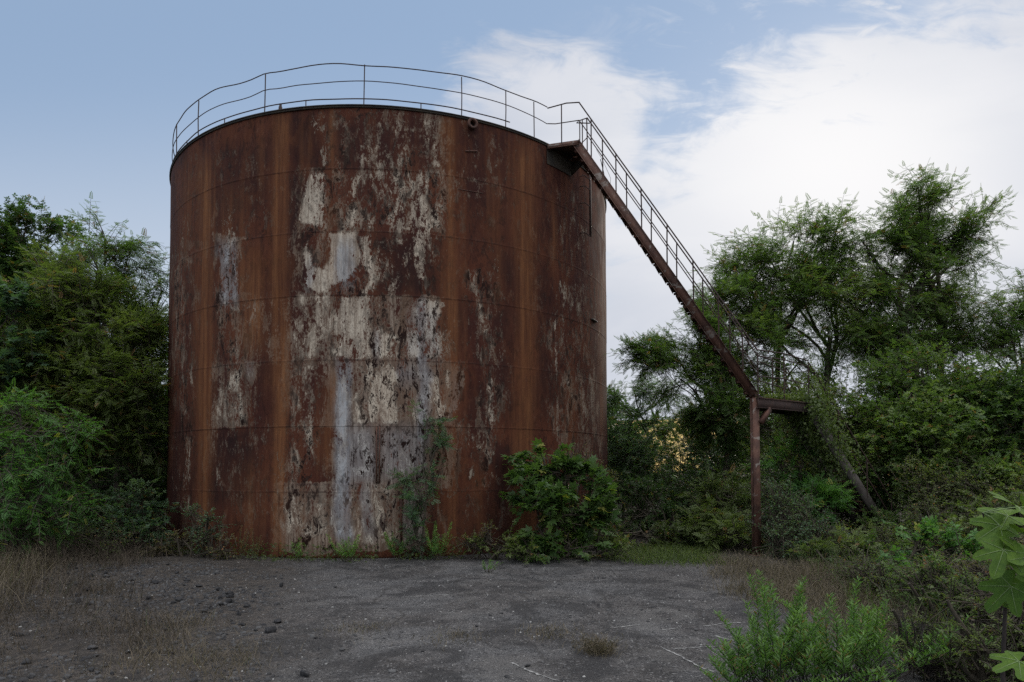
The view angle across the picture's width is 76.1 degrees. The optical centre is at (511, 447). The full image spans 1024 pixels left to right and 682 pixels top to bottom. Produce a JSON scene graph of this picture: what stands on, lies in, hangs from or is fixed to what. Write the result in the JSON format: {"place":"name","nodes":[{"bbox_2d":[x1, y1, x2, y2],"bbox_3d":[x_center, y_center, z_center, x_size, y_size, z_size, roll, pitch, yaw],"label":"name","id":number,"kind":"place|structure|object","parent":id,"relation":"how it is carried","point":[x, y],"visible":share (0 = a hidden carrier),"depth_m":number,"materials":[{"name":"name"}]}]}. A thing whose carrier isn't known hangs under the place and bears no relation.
{"place":"outdoors","nodes":[
{"label":"outdoors","id":0,"kind":"place"},
{"bbox_2d":[0,534,79,612],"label":"dry grass","id":1,"kind":"structure","parent":0,"point":[6,572],"depth_m":10.83,"materials":[{"name":"brown plant"}]},
{"bbox_2d":[315,618,589,650],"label":"dry grass","id":2,"kind":"structure","parent":0,"point":[543,638],"depth_m":7.61,"materials":[{"name":"brown plant"}]},
{"bbox_2d":[0,483,1017,681],"bbox_3d":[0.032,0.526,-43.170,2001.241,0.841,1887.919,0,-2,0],"label":"ground","id":3,"kind":"structure","parent":0,"point":[496,657],"depth_m":8.23,"materials":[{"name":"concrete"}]},
{"bbox_2d":[10,631,23,635],"bbox_3d":[-5.539,2.083,7.344,0.120,0.059,0.108,0,-2,0],"label":"stone","id":4,"kind":"object","parent":3,"relation":"on","point":[20,633],"visible":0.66,"depth_m":7.31,"materials":[{"name":"stone"}]},
{"bbox_2d":[21,659,30,664],"bbox_3d":[-4.744,2.093,6.391,0.094,0.045,0.085,0,-2,0],"label":"stone","id":5,"kind":"object","parent":3,"relation":"on","point":[24,662],"visible":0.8,"depth_m":6.37,"materials":[{"name":"stone"}]},
{"bbox_2d":[0,275,79,409],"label":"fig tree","id":6,"kind":"object","parent":3,"relation":"on","point":[11,297],"visible":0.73,"depth_m":15.96,"materials":[{"name":"green plant"}]},
{"bbox_2d":[0,193,102,494],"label":"oak tree","id":7,"kind":"object","parent":3,"relation":"on","point":[11,231],"visible":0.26,"depth_m":19.83,"materials":[{"name":"green plant"}]},
{"bbox_2d":[0,379,112,560],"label":"young locust tree","id":8,"kind":"object","parent":3,"relation":"on","point":[35,467],"visible":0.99,"depth_m":13.35,"materials":[{"name":"green plant"}]},
{"bbox_2d":[0,510,156,558],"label":"bush","id":9,"kind":"object","parent":3,"relation":"on","point":[81,537],"visible":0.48,"depth_m":14.45,"materials":[{"name":"green plant"}]},
{"bbox_2d":[0,292,168,531],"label":"thicket tree","id":10,"kind":"object","parent":3,"relation":"on","point":[162,499],"visible":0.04,"depth_m":20.57,"materials":[{"name":"green plant"}]},
{"bbox_2d":[0,235,170,538],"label":"locust tree","id":11,"kind":"object","parent":3,"relation":"on","point":[77,324],"visible":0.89,"depth_m":16.71,"materials":[{"name":"green plant"}]},
{"bbox_2d":[0,413,171,547],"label":"shrub","id":12,"kind":"object","parent":3,"relation":"on","point":[91,486],"visible":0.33,"depth_m":17.10,"materials":[{"name":"green plant"}]},
{"bbox_2d":[0,527,177,576],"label":"dead weeds","id":13,"kind":"object","parent":3,"relation":"on","point":[130,546],"visible":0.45,"depth_m":13.95,"materials":[{"name":"brown plant"}]},
{"bbox_2d":[87,645,97,648],"bbox_3d":[-4.430,2.111,6.915,0.104,0.049,0.094,-1,-2,18],"label":"stone","id":14,"kind":"object","parent":3,"relation":"on","point":[91,647],"visible":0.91,"depth_m":6.89,"materials":[{"name":"stone"}]},
{"bbox_2d":[23,191,169,509],"bbox_3d":[-11.715,-2.189,19.242,4.501,9.714,3.662,0,-2,0],"label":"locust tree","id":15,"kind":"object","parent":3,"relation":"on","point":[107,252],"visible":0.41,"depth_m":18.97,"materials":[{"name":"green plant"}]},
{"bbox_2d":[0,540,230,679],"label":"dead weeds","id":16,"kind":"object","parent":3,"relation":"on","point":[65,569],"visible":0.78,"depth_m":8.42,"materials":[{"name":"brown plant"}]},
{"bbox_2d":[56,477,179,550],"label":"bush","id":17,"kind":"object","parent":3,"relation":"on","point":[146,516],"visible":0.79,"depth_m":15.39,"materials":[{"name":"green plant"}]},
{"bbox_2d":[174,597,182,601],"bbox_3d":[-4.745,2.176,9.321,0.134,0.072,0.086,-1,-2,26],"label":"stone","id":18,"kind":"object","parent":3,"relation":"on","point":[178,599],"visible":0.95,"depth_m":9.30,"materials":[{"name":"stone"}]},
{"bbox_2d":[53,605,305,681],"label":"dry grass","id":19,"kind":"structure","parent":3,"relation":"on","point":[184,654],"depth_m":6.56,"materials":[{"name":"brown plant"}]},
{"bbox_2d":[139,528,238,559],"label":"bush","id":20,"kind":"object","parent":3,"relation":"on","point":[221,550],"visible":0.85,"depth_m":14.44,"materials":[{"name":"green plant"}]},
{"bbox_2d":[182,503,235,557],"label":"ivy bush","id":21,"kind":"object","parent":3,"relation":"on","point":[203,540],"visible":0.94,"depth_m":14.19,"materials":[{"name":"green plant"}]},
{"bbox_2d":[225,598,232,603],"bbox_3d":[-4.013,2.168,9.249,0.099,0.076,0.112,0,-2,0],"label":"stone","id":22,"kind":"object","parent":3,"relation":"on","point":[228,600],"visible":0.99,"depth_m":9.24,"materials":[{"name":"stone"}]},
{"bbox_2d":[225,527,251,558],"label":"green weed","id":23,"kind":"object","parent":3,"relation":"on","point":[241,549],"visible":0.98,"depth_m":13.96,"materials":[{"name":"green plant"}]},
{"bbox_2d":[242,533,262,559],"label":"green weed","id":24,"kind":"object","parent":3,"relation":"on","point":[254,547],"visible":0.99,"depth_m":13.87,"materials":[{"name":"green plant"}]},
{"bbox_2d":[265,626,276,633],"bbox_3d":[-2.842,2.154,7.698,0.128,0.110,0.089,1,-2,-42],"label":"stone","id":25,"kind":"object","parent":3,"relation":"on","point":[271,629],"visible":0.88,"depth_m":7.67,"materials":[{"name":"stone"}]},
{"bbox_2d":[274,618,281,622],"bbox_3d":[-2.941,2.170,8.192,0.080,0.072,0.147,1,-2,-41],"label":"stone","id":26,"kind":"object","parent":3,"relation":"on","point":[278,620],"visible":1,"depth_m":8.16,"materials":[{"name":"stone"}]},
{"bbox_2d":[291,538,303,560],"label":"green weed","id":27,"kind":"object","parent":3,"relation":"on","point":[297,554],"visible":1,"depth_m":13.62,"materials":[{"name":"green plant"}]},
{"bbox_2d":[300,670,309,676],"bbox_3d":[-1.932,2.104,6.089,0.085,0.081,0.209,1,-2,-29],"label":"stone","id":28,"kind":"object","parent":3,"relation":"on","point":[305,673],"visible":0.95,"depth_m":6.04,"materials":[{"name":"stone"}]},
{"bbox_2d":[326,534,359,561],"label":"green weed","id":29,"kind":"object","parent":3,"relation":"on","point":[347,550],"visible":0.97,"depth_m":13.56,"materials":[{"name":"green plant"}]},
{"bbox_2d":[143,532,603,562],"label":"wall foot weeds","id":30,"kind":"object","parent":3,"relation":"on","point":[307,556],"depth_m":13.94,"materials":[{"name":"green plant"}]},
{"bbox_2d":[166,63,607,557],"bbox_3d":[-3.566,-2.864,20.765,13.070,10.916,13.070,0,-2,0],"label":"oil tank","id":31,"kind":"object","parent":3,"relation":"on","point":[348,283],"visible":0.91,"depth_m":14.66,"materials":[{"name":"metal"}]},
{"bbox_2d":[389,669,396,672],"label":"stone","id":32,"kind":"object","parent":3,"relation":"on","point":[392,670],"visible":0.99,"depth_m":6.18,"materials":[{"name":"stone"}]},
{"bbox_2d":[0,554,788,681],"bbox_3d":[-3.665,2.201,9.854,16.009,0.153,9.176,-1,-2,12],"label":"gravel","id":33,"kind":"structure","parent":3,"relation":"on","point":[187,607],"depth_m":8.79,"materials":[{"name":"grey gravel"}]},
{"bbox_2d":[382,532,410,559],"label":"green weed","id":34,"kind":"object","parent":3,"relation":"on","point":[391,546],"visible":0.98,"depth_m":13.88,"materials":[{"name":"green plant"}]},
{"bbox_2d":[387,399,456,559],"bbox_3d":[-1.895,0.714,13.885,1.588,3.480,1.092,1,-2,-24],"label":"young ailanthus","id":35,"kind":"object","parent":3,"relation":"on","point":[409,479],"visible":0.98,"depth_m":13.88,"materials":[{"name":"green plant"}]},
{"bbox_2d":[425,521,453,559],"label":"green weed","id":36,"kind":"object","parent":3,"relation":"on","point":[434,548],"visible":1,"depth_m":13.72,"materials":[{"name":"green plant"}]},
{"bbox_2d":[446,520,508,559],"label":"bush","id":37,"kind":"object","parent":3,"relation":"on","point":[466,542],"visible":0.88,"depth_m":13.84,"materials":[{"name":"green plant"}]},
{"bbox_2d":[482,558,497,571],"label":"green weed","id":38,"kind":"object","parent":3,"relation":"on","point":[488,565],"visible":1,"depth_m":12.09,"materials":[{"name":"green plant"}]},
{"bbox_2d":[1,356,1022,506],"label":"wood","id":39,"kind":"object","parent":3,"relation":"on","point":[633,426],"depth_m":33.31,"materials":[{"name":"green plant"}]},
{"bbox_2d":[512,662,556,679],"bbox_3d":[0.191,2.122,6.208,0.063,0.012,0.650,1,-2,-38],"label":"pavement line","id":40,"kind":"object","parent":3,"relation":"on","point":[533,671],"visible":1,"depth_m":6.19,"materials":[{"name":"white paint"}]},
{"bbox_2d":[463,519,635,563],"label":"bush","id":41,"kind":"object","parent":3,"relation":"on","point":[511,544],"visible":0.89,"depth_m":13.62,"materials":[{"name":"green plant"}]},
{"bbox_2d":[498,437,621,563],"bbox_3d":[1.061,1.252,14.165,2.747,2.929,2.491,0,-2,0],"label":"fig bush","id":42,"kind":"object","parent":3,"relation":"on","point":[550,494],"visible":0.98,"depth_m":13.91,"materials":[{"name":"green plant"}]},
{"bbox_2d":[548,444,626,552],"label":"bush","id":43,"kind":"object","parent":3,"relation":"on","point":[591,491],"visible":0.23,"depth_m":14.68,"materials":[{"name":"green plant"}]},
{"bbox_2d":[569,630,627,657],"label":"dry tuft","id":44,"kind":"object","parent":3,"relation":"on","point":[600,647],"visible":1,"depth_m":6.79,"materials":[{"name":"brown plant"}]},
{"bbox_2d":[583,513,704,549],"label":"bush","id":45,"kind":"object","parent":3,"relation":"on","point":[666,535],"visible":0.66,"depth_m":15.91,"materials":[{"name":"green plant"}]},
{"bbox_2d":[607,374,692,518],"bbox_3d":[4.566,-0.079,22.164,4.128,5.587,4.900,0,-2,0],"label":"young locust tree","id":46,"kind":"object","parent":3,"relation":"on","point":[624,445],"visible":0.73,"depth_m":21.71,"materials":[{"name":"green plant"}]},
{"bbox_2d":[603,472,746,547],"bbox_3d":[4.519,1.724,17.445,4.049,2.119,3.098,-2,-3,45],"label":"bush","id":47,"kind":"object","parent":3,"relation":"on","point":[654,517],"visible":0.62,"depth_m":17.84,"materials":[{"name":"green plant"}]},
{"bbox_2d":[651,409,711,500],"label":"bush","id":48,"kind":"object","parent":3,"relation":"on","point":[669,448],"visible":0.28,"depth_m":25.93,"materials":[{"name":"green plant"}]},
{"bbox_2d":[662,647,713,671],"bbox_3d":[1.746,2.137,6.626,0.055,0.007,0.929,0,-2,-20],"label":"pavement line","id":49,"kind":"object","parent":3,"relation":"on","point":[685,659],"visible":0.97,"depth_m":6.61,"materials":[{"name":"white paint"}]},
{"bbox_2d":[608,416,795,534],"bbox_3d":[5.896,0.950,19.918,6.302,4.520,4.721,0,-2,0],"label":"thicket tree","id":50,"kind":"object","parent":3,"relation":"on","point":[647,470],"visible":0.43,"depth_m":19.89,"materials":[{"name":"green plant"}]},
{"bbox_2d":[604,265,800,531],"bbox_3d":[5.576,-1.312,19.269,5.916,8.198,3.297,0,-2,0],"label":"locust tree","id":51,"kind":"object","parent":3,"relation":"on","point":[719,395],"visible":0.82,"depth_m":18.90,"materials":[{"name":"green plant"}]},
{"bbox_2d":[547,102,895,555],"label":"staircase","id":52,"kind":"structure","parent":3,"relation":"on","point":[576,151],"depth_m":15.39,"materials":[{"name":"metal"}]},
{"bbox_2d":[763,357,873,526],"bbox_3d":[7.263,0.001,15.978,4.194,4.297,2.060,0,-2,-17],"label":"ivy vine","id":53,"kind":"object","parent":52,"relation":"attached to","point":[800,418],"visible":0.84,"depth_m":15.71,"materials":[{"name":"green plant"}]},
{"bbox_2d":[673,463,780,553],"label":"bush","id":54,"kind":"object","parent":3,"relation":"on","point":[707,532],"visible":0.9,"depth_m":15.71,"materials":[{"name":"green plant"}]},
{"bbox_2d":[694,626,808,681],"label":"leafy shrub","id":55,"kind":"object","parent":3,"relation":"on","point":[741,665],"visible":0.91,"depth_m":5.40,"materials":[{"name":"green plant"}]},
{"bbox_2d":[752,566,784,661],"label":"dead shrub","id":56,"kind":"object","parent":3,"relation":"on","point":[770,601],"visible":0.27,"depth_m":6.58,"materials":[{"name":"brown plant"}]},
{"bbox_2d":[706,569,859,681],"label":"leafy shrub","id":57,"kind":"object","parent":3,"relation":"on","point":[764,659],"visible":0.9,"depth_m":5.44,"materials":[{"name":"green plant"}]},
{"bbox_2d":[686,189,905,500],"bbox_3d":[9.130,-2.633,20.611,7.352,10.773,5.013,0,-2,0],"label":"locust tree","id":58,"kind":"object","parent":3,"relation":"on","point":[810,279],"visible":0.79,"depth_m":19.97,"materials":[{"name":"green plant"}]},
{"bbox_2d":[741,475,853,559],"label":"bush","id":59,"kind":"object","parent":3,"relation":"on","point":[804,528],"visible":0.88,"depth_m":14.11,"materials":[{"name":"green plant"}]},
{"bbox_2d":[741,428,861,534],"bbox_3d":[7.123,0.991,15.935,2.633,3.012,2.472,0,-2,0],"label":"bush","id":60,"kind":"object","parent":3,"relation":"on","point":[834,492],"visible":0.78,"depth_m":15.73,"materials":[{"name":"green plant"}]},
{"bbox_2d":[793,541,818,561],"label":"green weed","id":61,"kind":"object","parent":3,"relation":"on","point":[803,555],"visible":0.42,"depth_m":12.97,"materials":[{"name":"green plant"}]},
{"bbox_2d":[735,609,892,681],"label":"leafy shrub","id":62,"kind":"object","parent":3,"relation":"on","point":[804,662],"visible":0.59,"depth_m":5.45,"materials":[{"name":"green plant"}]},
{"bbox_2d":[715,373,920,534],"bbox_3d":[8.877,0.226,18.210,6.487,4.747,4.245,0,-2,0],"label":"thicket tree","id":63,"kind":"object","parent":3,"relation":"on","point":[840,392],"visible":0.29,"depth_m":17.83,"materials":[{"name":"green plant"}]},
{"bbox_2d":[748,576,900,681],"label":"leafy shrub","id":64,"kind":"object","parent":3,"relation":"on","point":[855,639],"visible":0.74,"depth_m":5.51,"materials":[{"name":"green plant"}]},
{"bbox_2d":[799,520,911,561],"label":"bush","id":65,"kind":"object","parent":3,"relation":"on","point":[885,531],"visible":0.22,"depth_m":13.99,"materials":[{"name":"green plant"}]},
{"bbox_2d":[784,520,932,583],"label":"bush","id":66,"kind":"object","parent":3,"relation":"on","point":[849,538],"visible":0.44,"depth_m":12.40,"materials":[{"name":"green plant"}]},
{"bbox_2d":[814,632,908,681],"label":"dead shrub","id":67,"kind":"object","parent":3,"relation":"on","point":[864,663],"visible":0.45,"depth_m":5.57,"materials":[{"name":"brown plant"}]},
{"bbox_2d":[821,528,920,566],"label":"bush","id":68,"kind":"object","parent":3,"relation":"on","point":[870,539],"visible":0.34,"depth_m":12.23,"materials":[{"name":"green plant"}]},
{"bbox_2d":[773,593,972,681],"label":"leafy shrub","id":69,"kind":"object","parent":3,"relation":"on","point":[901,665],"visible":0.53,"depth_m":5.76,"materials":[{"name":"green plant"}]},
{"bbox_2d":[829,478,932,549],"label":"bush","id":70,"kind":"object","parent":3,"relation":"on","point":[877,521],"visible":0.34,"depth_m":15.61,"materials":[{"name":"green plant"}]},
{"bbox_2d":[815,457,947,540],"bbox_3d":[9.881,1.629,17.698,4.703,2.881,2.614,0,-2,0],"label":"bush","id":71,"kind":"object","parent":3,"relation":"on","point":[877,499],"visible":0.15,"depth_m":17.15,"materials":[{"name":"green plant"}]},
{"bbox_2d":[813,543,972,611],"bbox_3d":[5.475,2.023,9.482,1.887,1.231,2.500,0,-2,-20],"label":"bush","id":72,"kind":"object","parent":3,"relation":"on","point":[860,568],"visible":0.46,"depth_m":9.46,"materials":[{"name":"green plant"}]},
{"bbox_2d":[824,336,1023,534],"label":"climber covered tree","id":73,"kind":"object","parent":3,"relation":"on","point":[924,395],"visible":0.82,"depth_m":16.82,"materials":[{"name":"green plant"}]},
{"bbox_2d":[855,607,995,671],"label":"bush","id":74,"kind":"object","parent":3,"relation":"on","point":[899,626],"visible":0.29,"depth_m":6.78,"materials":[{"name":"green plant"}]},
{"bbox_2d":[829,160,1022,528],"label":"locust tree","id":75,"kind":"object","parent":3,"relation":"on","point":[936,257],"visible":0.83,"depth_m":19.78,"materials":[{"name":"green plant"}]},
{"bbox_2d":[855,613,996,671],"bbox_3d":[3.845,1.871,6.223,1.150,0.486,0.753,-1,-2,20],"label":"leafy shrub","id":76,"kind":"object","parent":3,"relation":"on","point":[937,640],"visible":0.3,"depth_m":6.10,"materials":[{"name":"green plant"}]},
{"bbox_2d":[868,545,997,626],"bbox_3d":[5.338,1.843,8.165,1.807,1.297,1.464,-1,-2,23],"label":"bush","id":77,"kind":"object","parent":3,"relation":"on","point":[941,570],"visible":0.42,"depth_m":8.13,"materials":[{"name":"green plant"}]},
{"bbox_2d":[873,515,994,581],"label":"bush","id":78,"kind":"object","parent":3,"relation":"on","point":[926,528],"visible":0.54,"depth_m":10.99,"materials":[{"name":"green plant"}]},
{"bbox_2d":[887,599,1001,678],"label":"dead shrub","id":79,"kind":"object","parent":3,"relation":"on","point":[928,672],"visible":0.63,"depth_m":5.90,"materials":[{"name":"brown plant"}]},
{"bbox_2d":[879,453,1019,545],"bbox_3d":[10.045,1.330,14.990,2.734,2.454,3.960,-2,-2,40],"label":"bush","id":80,"kind":"object","parent":3,"relation":"on","point":[943,490],"visible":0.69,"depth_m":15.01,"materials":[{"name":"green plant"}]},
{"bbox_2d":[885,565,1023,681],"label":"bush","id":81,"kind":"object","parent":3,"relation":"on","point":[966,658],"visible":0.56,"depth_m":5.88,"materials":[{"name":"green plant"}]},
{"bbox_2d":[901,471,1023,562],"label":"bush","id":82,"kind":"object","parent":3,"relation":"on","point":[968,527],"visible":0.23,"depth_m":11.86,"materials":[{"name":"green plant"}]},
{"bbox_2d":[902,525,1023,607],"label":"bush","id":83,"kind":"object","parent":3,"relation":"on","point":[975,567],"visible":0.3,"depth_m":8.75,"materials":[{"name":"green plant"}]},
{"bbox_2d":[906,347,1023,514],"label":"climber covered tree","id":84,"kind":"object","parent":3,"relation":"on","point":[1013,426],"visible":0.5,"depth_m":16.36,"materials":[{"name":"green plant"}]},
{"bbox_2d":[911,425,1023,504],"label":"bush","id":85,"kind":"object","parent":3,"relation":"on","point":[1006,469],"visible":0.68,"depth_m":15.56,"materials":[{"name":"green plant"}]},
{"bbox_2d":[940,544,1023,681],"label":"bush","id":86,"kind":"object","parent":3,"relation":"on","point":[1015,640],"visible":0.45,"depth_m":5.65,"materials":[{"name":"green plant"}]},
{"bbox_2d":[948,267,1023,376],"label":"locust tree","id":87,"kind":"object","parent":3,"relation":"on","point":[1003,332],"visible":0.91,"depth_m":19.44,"materials":[{"name":"green plant"}]},
{"bbox_2d":[970,491,1023,681],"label":"fig shrub","id":88,"kind":"object","parent":3,"relation":"on","point":[1005,587],"visible":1,"depth_m":3.03,"materials":[{"name":"green plant"}]},
{"bbox_2d":[0,0,1023,419],"label":"sky","id":89,"kind":"structure","parent":0,"point":[718,110],"materials":[{"name":"blue"}]},
{"bbox_2d":[609,418,714,470],"bbox_3d":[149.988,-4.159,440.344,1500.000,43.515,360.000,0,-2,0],"label":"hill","id":90,"kind":"structure","parent":0,"point":[672,445],"depth_m":338.44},
{"bbox_2d":[589,540,736,567],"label":"green grass","id":91,"kind":"structure","parent":0,"point":[684,553],"depth_m":13.97,"materials":[{"name":"green plant"}]},
{"bbox_2d":[697,546,969,642],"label":"dry grass","id":92,"kind":"structure","parent":0,"point":[787,575],"depth_m":10.02,"materials":[{"name":"brown plant"}]},
{"bbox_2d":[759,533,1015,681],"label":"green grass","id":93,"kind":"structure","parent":0,"point":[893,591],"depth_m":8.90,"materials":[{"name":"green plant"}]}
]}

